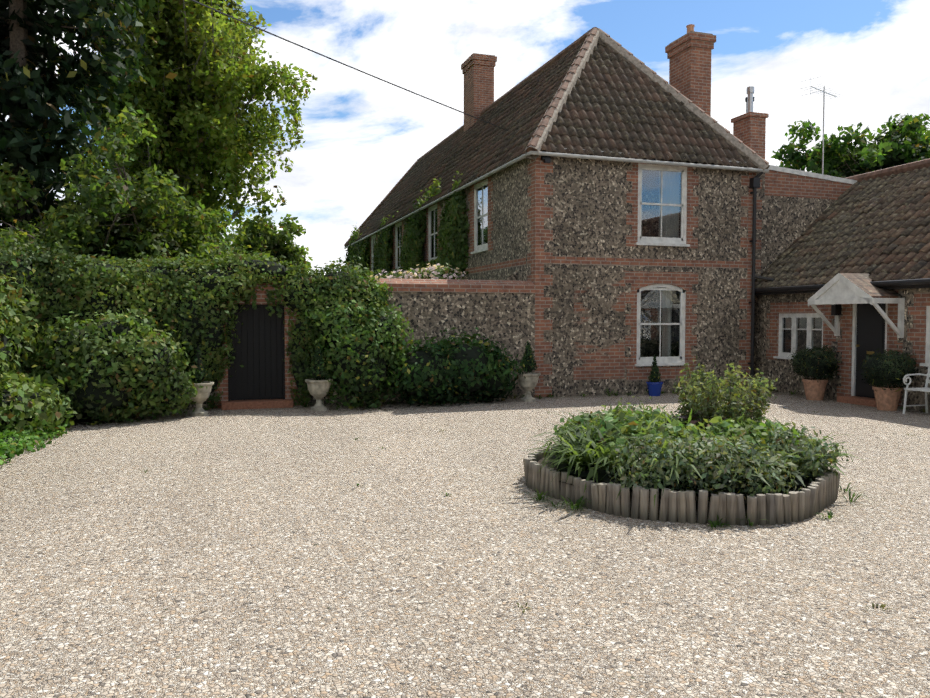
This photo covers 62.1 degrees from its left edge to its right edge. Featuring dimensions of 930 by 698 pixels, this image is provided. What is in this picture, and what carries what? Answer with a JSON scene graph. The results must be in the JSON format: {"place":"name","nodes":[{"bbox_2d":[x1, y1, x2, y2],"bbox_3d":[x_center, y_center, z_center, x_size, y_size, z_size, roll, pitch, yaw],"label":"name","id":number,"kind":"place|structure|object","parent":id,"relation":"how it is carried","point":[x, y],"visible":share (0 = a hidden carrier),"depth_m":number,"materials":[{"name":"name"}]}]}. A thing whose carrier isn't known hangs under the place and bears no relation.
{"place":"outdoors","nodes":[
{"label":"outdoors","id":0,"kind":"place"},
{"bbox_2d":[57,0,317,260],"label":"tree","id":1,"kind":"object","parent":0,"point":[175,148],"depth_m":24.08,"materials":[{"name":"green plant"}]},
{"bbox_2d":[370,263,467,279],"bbox_3d":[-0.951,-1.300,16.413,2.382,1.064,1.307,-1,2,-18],"label":"rose bush","id":2,"kind":"object","parent":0,"point":[442,271],"depth_m":16.24,"materials":[{"name":"plant"}]},
{"bbox_2d":[0,389,929,697],"bbox_3d":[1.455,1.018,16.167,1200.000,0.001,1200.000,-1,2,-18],"label":"gravel ground","id":3,"kind":"structure","parent":0,"point":[254,553],"depth_m":5.10,"materials":[{"name":"beige gravel"}]},
{"bbox_2d":[0,419,69,467],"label":"ground cover","id":4,"kind":"object","parent":3,"relation":"on","point":[31,439],"depth_m":9.93,"materials":[{"name":"green plant"}]},
{"bbox_2d":[0,256,85,434],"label":"ivy mound","id":5,"kind":"object","parent":3,"relation":"on","point":[11,381],"depth_m":11.26,"materials":[{"name":"green plant"}]},
{"bbox_2d":[26,307,206,424],"bbox_3d":[-5.736,0.247,12.544,2.719,1.878,1.993,-2,3,-38],"label":"shrub","id":6,"kind":"object","parent":3,"relation":"on","point":[68,370],"depth_m":12.13,"materials":[{"name":"green plant"}]},
{"bbox_2d":[188,381,213,415],"bbox_3d":[-4.564,0.855,13.251,0.500,0.560,0.500,-1,2,-18],"label":"urn","id":7,"kind":"object","parent":3,"relation":"on","point":[202,395],"visible":0.71,"depth_m":13.14,"materials":[{"name":"stone"}]},
{"bbox_2d":[190,347,209,383],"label":"topiary shrub","id":8,"kind":"object","parent":7,"relation":"on","point":[200,371],"depth_m":13.17,"materials":[{"name":"green plant"}]},
{"bbox_2d":[0,229,403,408],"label":"ivy on wall","id":9,"kind":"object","parent":3,"relation":"on","point":[134,281],"depth_m":13.54,"materials":[{"name":"green plant"}]},
{"bbox_2d":[226,290,306,317],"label":"ivy trails","id":10,"kind":"object","parent":9,"relation":"attached to","point":[270,294],"visible":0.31,"depth_m":14.28,"materials":[{"name":"green plant"}]},
{"bbox_2d":[221,304,292,409],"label":"yard gate","id":11,"kind":"structure","parent":3,"relation":"on","point":[257,381],"depth_m":14.43,"materials":[{"name":"wood"}]},
{"bbox_2d":[25,278,534,411],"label":"yard wall","id":12,"kind":"structure","parent":3,"relation":"on","point":[502,311],"depth_m":15.55,"materials":[{"name":"stone"}]},
{"bbox_2d":[305,378,332,410],"bbox_3d":[-2.636,0.827,13.947,0.500,0.560,0.500,-1,2,-18],"label":"urn","id":13,"kind":"object","parent":3,"relation":"on","point":[318,389],"visible":0.98,"depth_m":13.81,"materials":[{"name":"stone"}]},
{"bbox_2d":[307,342,329,379],"bbox_3d":[-2.648,0.230,13.928,0.409,0.707,0.395,-1,2,-18],"label":"topiary shrub","id":14,"kind":"object","parent":13,"relation":"on","point":[314,361],"depth_m":13.86,"materials":[{"name":"green plant"}]},
{"bbox_2d":[300,275,425,409],"bbox_3d":[-1.897,-0.154,14.399,2.322,2.490,1.760,-1,2,-18],"label":"shrub","id":15,"kind":"object","parent":3,"relation":"on","point":[357,329],"depth_m":14.02,"materials":[{"name":"green plant"}]},
{"bbox_2d":[386,327,526,405],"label":"shrubs","id":16,"kind":"object","parent":3,"relation":"on","point":[445,347],"depth_m":14.66,"materials":[{"name":"green plant"}]},
{"bbox_2d":[517,372,540,401],"bbox_3d":[1.269,0.764,15.514,0.500,0.560,0.500,-1,2,-18],"label":"urn","id":17,"kind":"object","parent":3,"relation":"on","point":[528,382],"visible":0.9,"depth_m":15.38,"materials":[{"name":"stone"}]},
{"bbox_2d":[520,340,537,373],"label":"topiary shrub","id":18,"kind":"object","parent":17,"relation":"on","point":[531,359],"depth_m":15.42,"materials":[{"name":"green plant"}]},
{"bbox_2d":[139,385,925,611],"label":"weeds","id":19,"kind":"object","parent":3,"relation":"on","point":[578,502],"visible":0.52,"depth_m":6.99,"materials":[{"name":"green plant"}]},
{"bbox_2d":[360,155,755,397],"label":"house walls","id":20,"kind":"structure","parent":3,"relation":"on","point":[563,234],"depth_m":16.75,"materials":[{"name":"grey stone"}]},
{"bbox_2d":[191,0,508,130],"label":"overhead cable","id":21,"kind":"object","parent":20,"relation":"attached to","point":[334,60],"visible":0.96,"depth_m":13.78,"materials":[{"name":"black paint"}]},
{"bbox_2d":[371,234,375,274],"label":"house window","id":22,"kind":"structure","parent":20,"relation":"in","point":[372,238],"depth_m":31.94,"materials":[{"name":"white wood"}]},
{"bbox_2d":[395,221,401,268],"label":"house window","id":23,"kind":"structure","parent":20,"relation":"in","point":[399,224],"depth_m":27.70,"materials":[{"name":"white wood"}]},
{"bbox_2d":[345,171,470,277],"bbox_3d":[-2.935,-3.429,28.398,0.567,3.834,17.942,-1,2,-18],"label":"ivy on house","id":24,"kind":"object","parent":20,"relation":"attached to","point":[452,237],"visible":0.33,"depth_m":23.86,"materials":[{"name":"green plant"}]},
{"bbox_2d":[428,204,436,260],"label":"house window","id":25,"kind":"structure","parent":20,"relation":"in","point":[433,212],"depth_m":23.50,"materials":[{"name":"white wood"}]},
{"bbox_2d":[461,53,496,131],"bbox_3d":[0.483,-8.764,27.372,0.910,2.950,1.260,-1,2,-18],"label":"chimney","id":26,"kind":"object","parent":20,"relation":"on","point":[477,69],"visible":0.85,"depth_m":26.86,"materials":[{"name":"brick"}]},
{"bbox_2d":[471,179,487,253],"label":"house window","id":27,"kind":"structure","parent":20,"relation":"in","point":[479,213],"depth_m":19.33,"materials":[{"name":"white wood"}]},
{"bbox_2d":[344,147,768,248],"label":"house gutters","id":28,"kind":"object","parent":20,"relation":"attached to","point":[521,157],"visible":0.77,"depth_m":16.93,"materials":[{"name":"grey metal"}]},
{"bbox_2d":[359,43,753,239],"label":"house roof","id":29,"kind":"structure","parent":20,"relation":"on","point":[671,160],"depth_m":17.28,"materials":[{"name":"tile"}]},
{"bbox_2d":[345,42,583,245],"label":"house roof tiles","id":30,"kind":"object","parent":29,"relation":"on","point":[478,146],"visible":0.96,"depth_m":22.33,"materials":[{"name":"brown tile"}]},
{"bbox_2d":[344,27,768,246],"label":"roof ridge tiles","id":31,"kind":"object","parent":29,"relation":"on","point":[563,86],"visible":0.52,"depth_m":18.76,"materials":[{"name":"brown tile"}]},
{"bbox_2d":[532,39,757,167],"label":"house roof hip tiles","id":32,"kind":"object","parent":29,"relation":"on","point":[584,108],"visible":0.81,"depth_m":17.35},
{"bbox_2d":[525,28,769,173],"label":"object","id":33,"kind":"object","parent":29,"relation":"on","point":[742,149],"visible":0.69,"depth_m":17.95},
{"bbox_2d":[541,155,625,325],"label":"house wall fittings","id":34,"kind":"object","parent":20,"relation":"attached to","point":[546,159],"visible":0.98,"depth_m":15.92,"materials":[{"name":"black metal"}]},
{"bbox_2d":[635,284,688,365],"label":"house window","id":35,"kind":"structure","parent":20,"relation":"in","point":[666,361],"depth_m":17.18,"materials":[{"name":"white wood"}]},
{"bbox_2d":[637,283,686,289],"bbox_3d":[4.349,-1.369,17.034,1.260,0.140,0.001,-1,2,-18],"label":"brick window arch","id":36,"kind":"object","parent":20,"relation":"attached to","point":[641,285],"visible":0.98,"depth_m":16.95,"materials":[{"name":"red brick"}]},
{"bbox_2d":[636,163,689,246],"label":"house window","id":37,"kind":"structure","parent":20,"relation":"in","point":[671,194],"depth_m":17.13,"materials":[{"name":"white wood"}]},
{"bbox_2d":[665,24,715,116],"bbox_3d":[5.769,-6.206,19.851,0.760,4.140,1.110,-1,2,-18],"label":"chimney","id":38,"kind":"object","parent":20,"relation":"attached to","point":[689,55],"visible":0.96,"depth_m":19.41,"materials":[{"name":"brick"}]},
{"bbox_2d":[748,172,773,387],"bbox_3d":[6.819,-1.571,17.637,0.668,4.956,0.214,1,2,14],"label":"downpipe","id":39,"kind":"object","parent":20,"relation":"attached to","point":[755,183],"visible":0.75,"depth_m":17.65,"materials":[{"name":"black metal"}]},
{"bbox_2d":[646,381,662,395],"bbox_3d":[4.073,0.851,16.592,0.360,0.300,0.360,-1,2,-18],"label":"blue pot","id":40,"kind":"object","parent":3,"relation":"on","point":[654,388],"visible":0.9,"depth_m":16.48,"materials":[{"name":"blue ceramic"}]},
{"bbox_2d":[648,354,661,381],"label":"topiary shrub","id":41,"kind":"object","parent":40,"relation":"in","point":[655,368],"depth_m":16.52,"materials":[{"name":"green plant"}]},
{"bbox_2d":[523,444,840,525],"bbox_3d":[2.155,1.235,7.652,2.996,0.299,2.961,-1,2,-18],"label":"log edging","id":42,"kind":"object","parent":3,"relation":"on","point":[820,494],"visible":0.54,"depth_m":6.37,"materials":[{"name":"grey wood"}]},
{"bbox_2d":[537,456,819,500],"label":"planter soil","id":43,"kind":"structure","parent":42,"relation":"in","point":[805,482],"depth_m":6.90,"materials":[{"name":"brown soil"}]},
{"bbox_2d":[553,402,787,459],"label":"plants","id":44,"kind":"object","parent":43,"relation":"on","point":[759,429],"visible":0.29,"depth_m":7.32,"materials":[{"name":"green plant"}]},
{"bbox_2d":[521,396,863,505],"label":"flower bed plants","id":45,"kind":"object","parent":43,"relation":"on","point":[584,456],"depth_m":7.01,"materials":[{"name":"green plant"}]},
{"bbox_2d":[663,410,726,431],"bbox_3d":[2.308,0.910,7.612,1.266,0.607,0.946,-1,2,-18],"label":"plant","id":46,"kind":"object","parent":43,"relation":"on","point":[686,417],"depth_m":7.59,"materials":[{"name":"green plant"}]},
{"bbox_2d":[673,354,777,427],"bbox_3d":[2.626,0.562,7.836,1.048,1.017,1.026,-1,2,-18],"label":"shrub","id":47,"kind":"object","parent":43,"relation":"on","point":[699,387],"visible":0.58,"depth_m":7.68,"materials":[{"name":"green plant"}]},
{"bbox_2d":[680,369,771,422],"bbox_3d":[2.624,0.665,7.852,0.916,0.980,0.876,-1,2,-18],"label":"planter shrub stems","id":48,"kind":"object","parent":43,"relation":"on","point":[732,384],"visible":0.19,"depth_m":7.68,"materials":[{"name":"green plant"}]},
{"bbox_2d":[506,184,929,411],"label":"cottage walls","id":49,"kind":"structure","parent":3,"relation":"on","point":[769,309],"depth_m":16.37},
{"bbox_2d":[773,313,822,358],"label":"window","id":50,"kind":"structure","parent":49,"relation":"in","point":[810,317],"depth_m":17.03,"materials":[{"name":"white wood"}]},
{"bbox_2d":[831,304,840,314],"bbox_3d":[7.501,-0.791,15.609,0.186,0.460,0.166,-1,2,-18],"label":"lantern","id":51,"kind":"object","parent":49,"relation":"attached to","point":[835,309],"depth_m":15.56,"materials":[{"name":"black paint"}]},
{"bbox_2d":[755,278,929,294],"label":"gutter","id":52,"kind":"object","parent":49,"relation":"attached to","point":[908,283],"depth_m":15.66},
{"bbox_2d":[780,176,929,286],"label":"moss","id":53,"kind":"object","parent":49,"relation":"on","point":[881,245],"depth_m":15.67,"materials":[{"name":"green plant"}]},
{"bbox_2d":[755,166,929,287],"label":"cottage roof tiles","id":54,"kind":"object","parent":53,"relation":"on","point":[858,248],"visible":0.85,"depth_m":16.50,"materials":[{"name":"brown tile"}]},
{"bbox_2d":[808,273,904,337],"bbox_3d":[7.448,-0.839,14.798,0.740,1.220,1.640,-1,2,-16],"label":"door canopy","id":55,"kind":"object","parent":49,"relation":"attached to","point":[840,288],"visible":0.9,"depth_m":14.46,"materials":[{"name":"white paint"}]},
{"bbox_2d":[837,303,887,406],"bbox_3d":[7.716,0.058,14.914,0.414,2.020,0.993,-1,2,-18],"label":"front door","id":56,"kind":"structure","parent":49,"relation":"in","point":[869,329],"depth_m":15.07,"materials":[{"name":"black wood"}]},
{"bbox_2d":[920,306,929,366],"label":"window","id":57,"kind":"structure","parent":49,"relation":"in","point":[927,355],"depth_m":13.69,"materials":[{"name":"white glass"}]},
{"bbox_2d":[802,378,827,400],"bbox_3d":[7.133,0.825,15.753,0.488,0.420,0.488,-1,2,-18],"label":"terracotta pot","id":58,"kind":"object","parent":3,"relation":"on","point":[814,389],"visible":0.92,"depth_m":15.60,"materials":[{"name":"ceramic"}]},
{"bbox_2d":[788,344,841,383],"bbox_3d":[7.114,0.331,15.764,0.989,0.884,0.993,-1,2,-18],"label":"potted shrub","id":59,"kind":"object","parent":58,"relation":"in","point":[808,352],"depth_m":15.54,"materials":[{"name":"green plant"}]},
{"bbox_2d":[872,386,902,410],"bbox_3d":[7.652,0.895,13.999,0.488,0.420,0.488,-1,2,-18],"label":"terracotta pot","id":60,"kind":"object","parent":3,"relation":"on","point":[887,399],"visible":0.79,"depth_m":13.85,"materials":[{"name":"ceramic"}]},
{"bbox_2d":[857,346,921,391],"bbox_3d":[7.673,0.364,13.986,1.020,0.892,1.004,-1,2,-18],"label":"potted shrub","id":61,"kind":"object","parent":60,"relation":"in","point":[910,363],"depth_m":13.78,"materials":[{"name":"green plant"}]},
{"bbox_2d":[902,361,929,413],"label":"garden bench","id":62,"kind":"object","parent":3,"relation":"on","point":[925,389],"visible":1,"depth_m":13.40,"materials":[{"name":"white paint"}]},
{"bbox_2d":[1,0,929,274],"label":"sky","id":63,"kind":"structure","parent":0,"point":[362,133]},
{"bbox_2d":[754,170,851,328],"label":"extension walls","id":64,"kind":"structure","parent":0,"point":[790,208],"depth_m":18.37,"materials":[{"name":"grey stone"}]},
{"bbox_2d":[731,86,768,158],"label":"chimney flues","id":65,"kind":"object","parent":64,"relation":"on","point":[749,128],"visible":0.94,"depth_m":20.77,"materials":[{"name":"brick"}]},
{"bbox_2d":[768,165,856,184],"bbox_3d":[9.882,-4.068,19.143,7.000,0.695,0.150,-1,2,-18],"label":"coping","id":66,"kind":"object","parent":64,"relation":"attached to","point":[810,174],"depth_m":18.54,"materials":[{"name":"grey concrete"}]},
{"bbox_2d":[801,77,839,173],"bbox_3d":[10.305,-5.631,22.234,1.624,4.000,0.640,-2,3,-40],"label":"tv aerial","id":67,"kind":"object","parent":64,"relation":"attached to","point":[825,92],"visible":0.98,"depth_m":22.18,"materials":[{"name":"silver metal"}]},
{"bbox_2d":[770,113,929,177],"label":"tree","id":68,"kind":"object","parent":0,"point":[902,150],"depth_m":48.05,"materials":[{"name":"green plant"}]},
{"bbox_2d":[846,158,929,181],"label":"roof ridge","id":69,"kind":"structure","parent":0,"point":[904,168],"depth_m":17.94,"materials":[{"name":"tile"}]},
{"label":"lawn ground","id":70,"kind":"structure","parent":0,"visible":0},
{"bbox_2d":[0,162,45,251],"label":"tree","id":71,"kind":"object","parent":70,"relation":"on","point":[11,186],"visible":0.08,"depth_m":16.54,"materials":[{"name":"green plant"}]},
{"bbox_2d":[0,0,177,237],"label":"tree","id":72,"kind":"object","parent":70,"relation":"on","point":[35,152],"depth_m":17.92,"materials":[{"name":"green plant"}]},
{"bbox_2d":[0,106,235,267],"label":"tree","id":73,"kind":"object","parent":70,"relation":"on","point":[91,210],"depth_m":15.84,"materials":[{"name":"green plant"}]},
{"bbox_2d":[190,201,235,264],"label":"tree","id":74,"kind":"object","parent":70,"relation":"on","point":[231,240],"depth_m":60.54,"materials":[{"name":"green plant"}]},
{"bbox_2d":[221,214,312,275],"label":"tree","id":75,"kind":"object","parent":70,"relation":"on","point":[289,250],"depth_m":66.48,"materials":[{"name":"green plant"}]}
]}

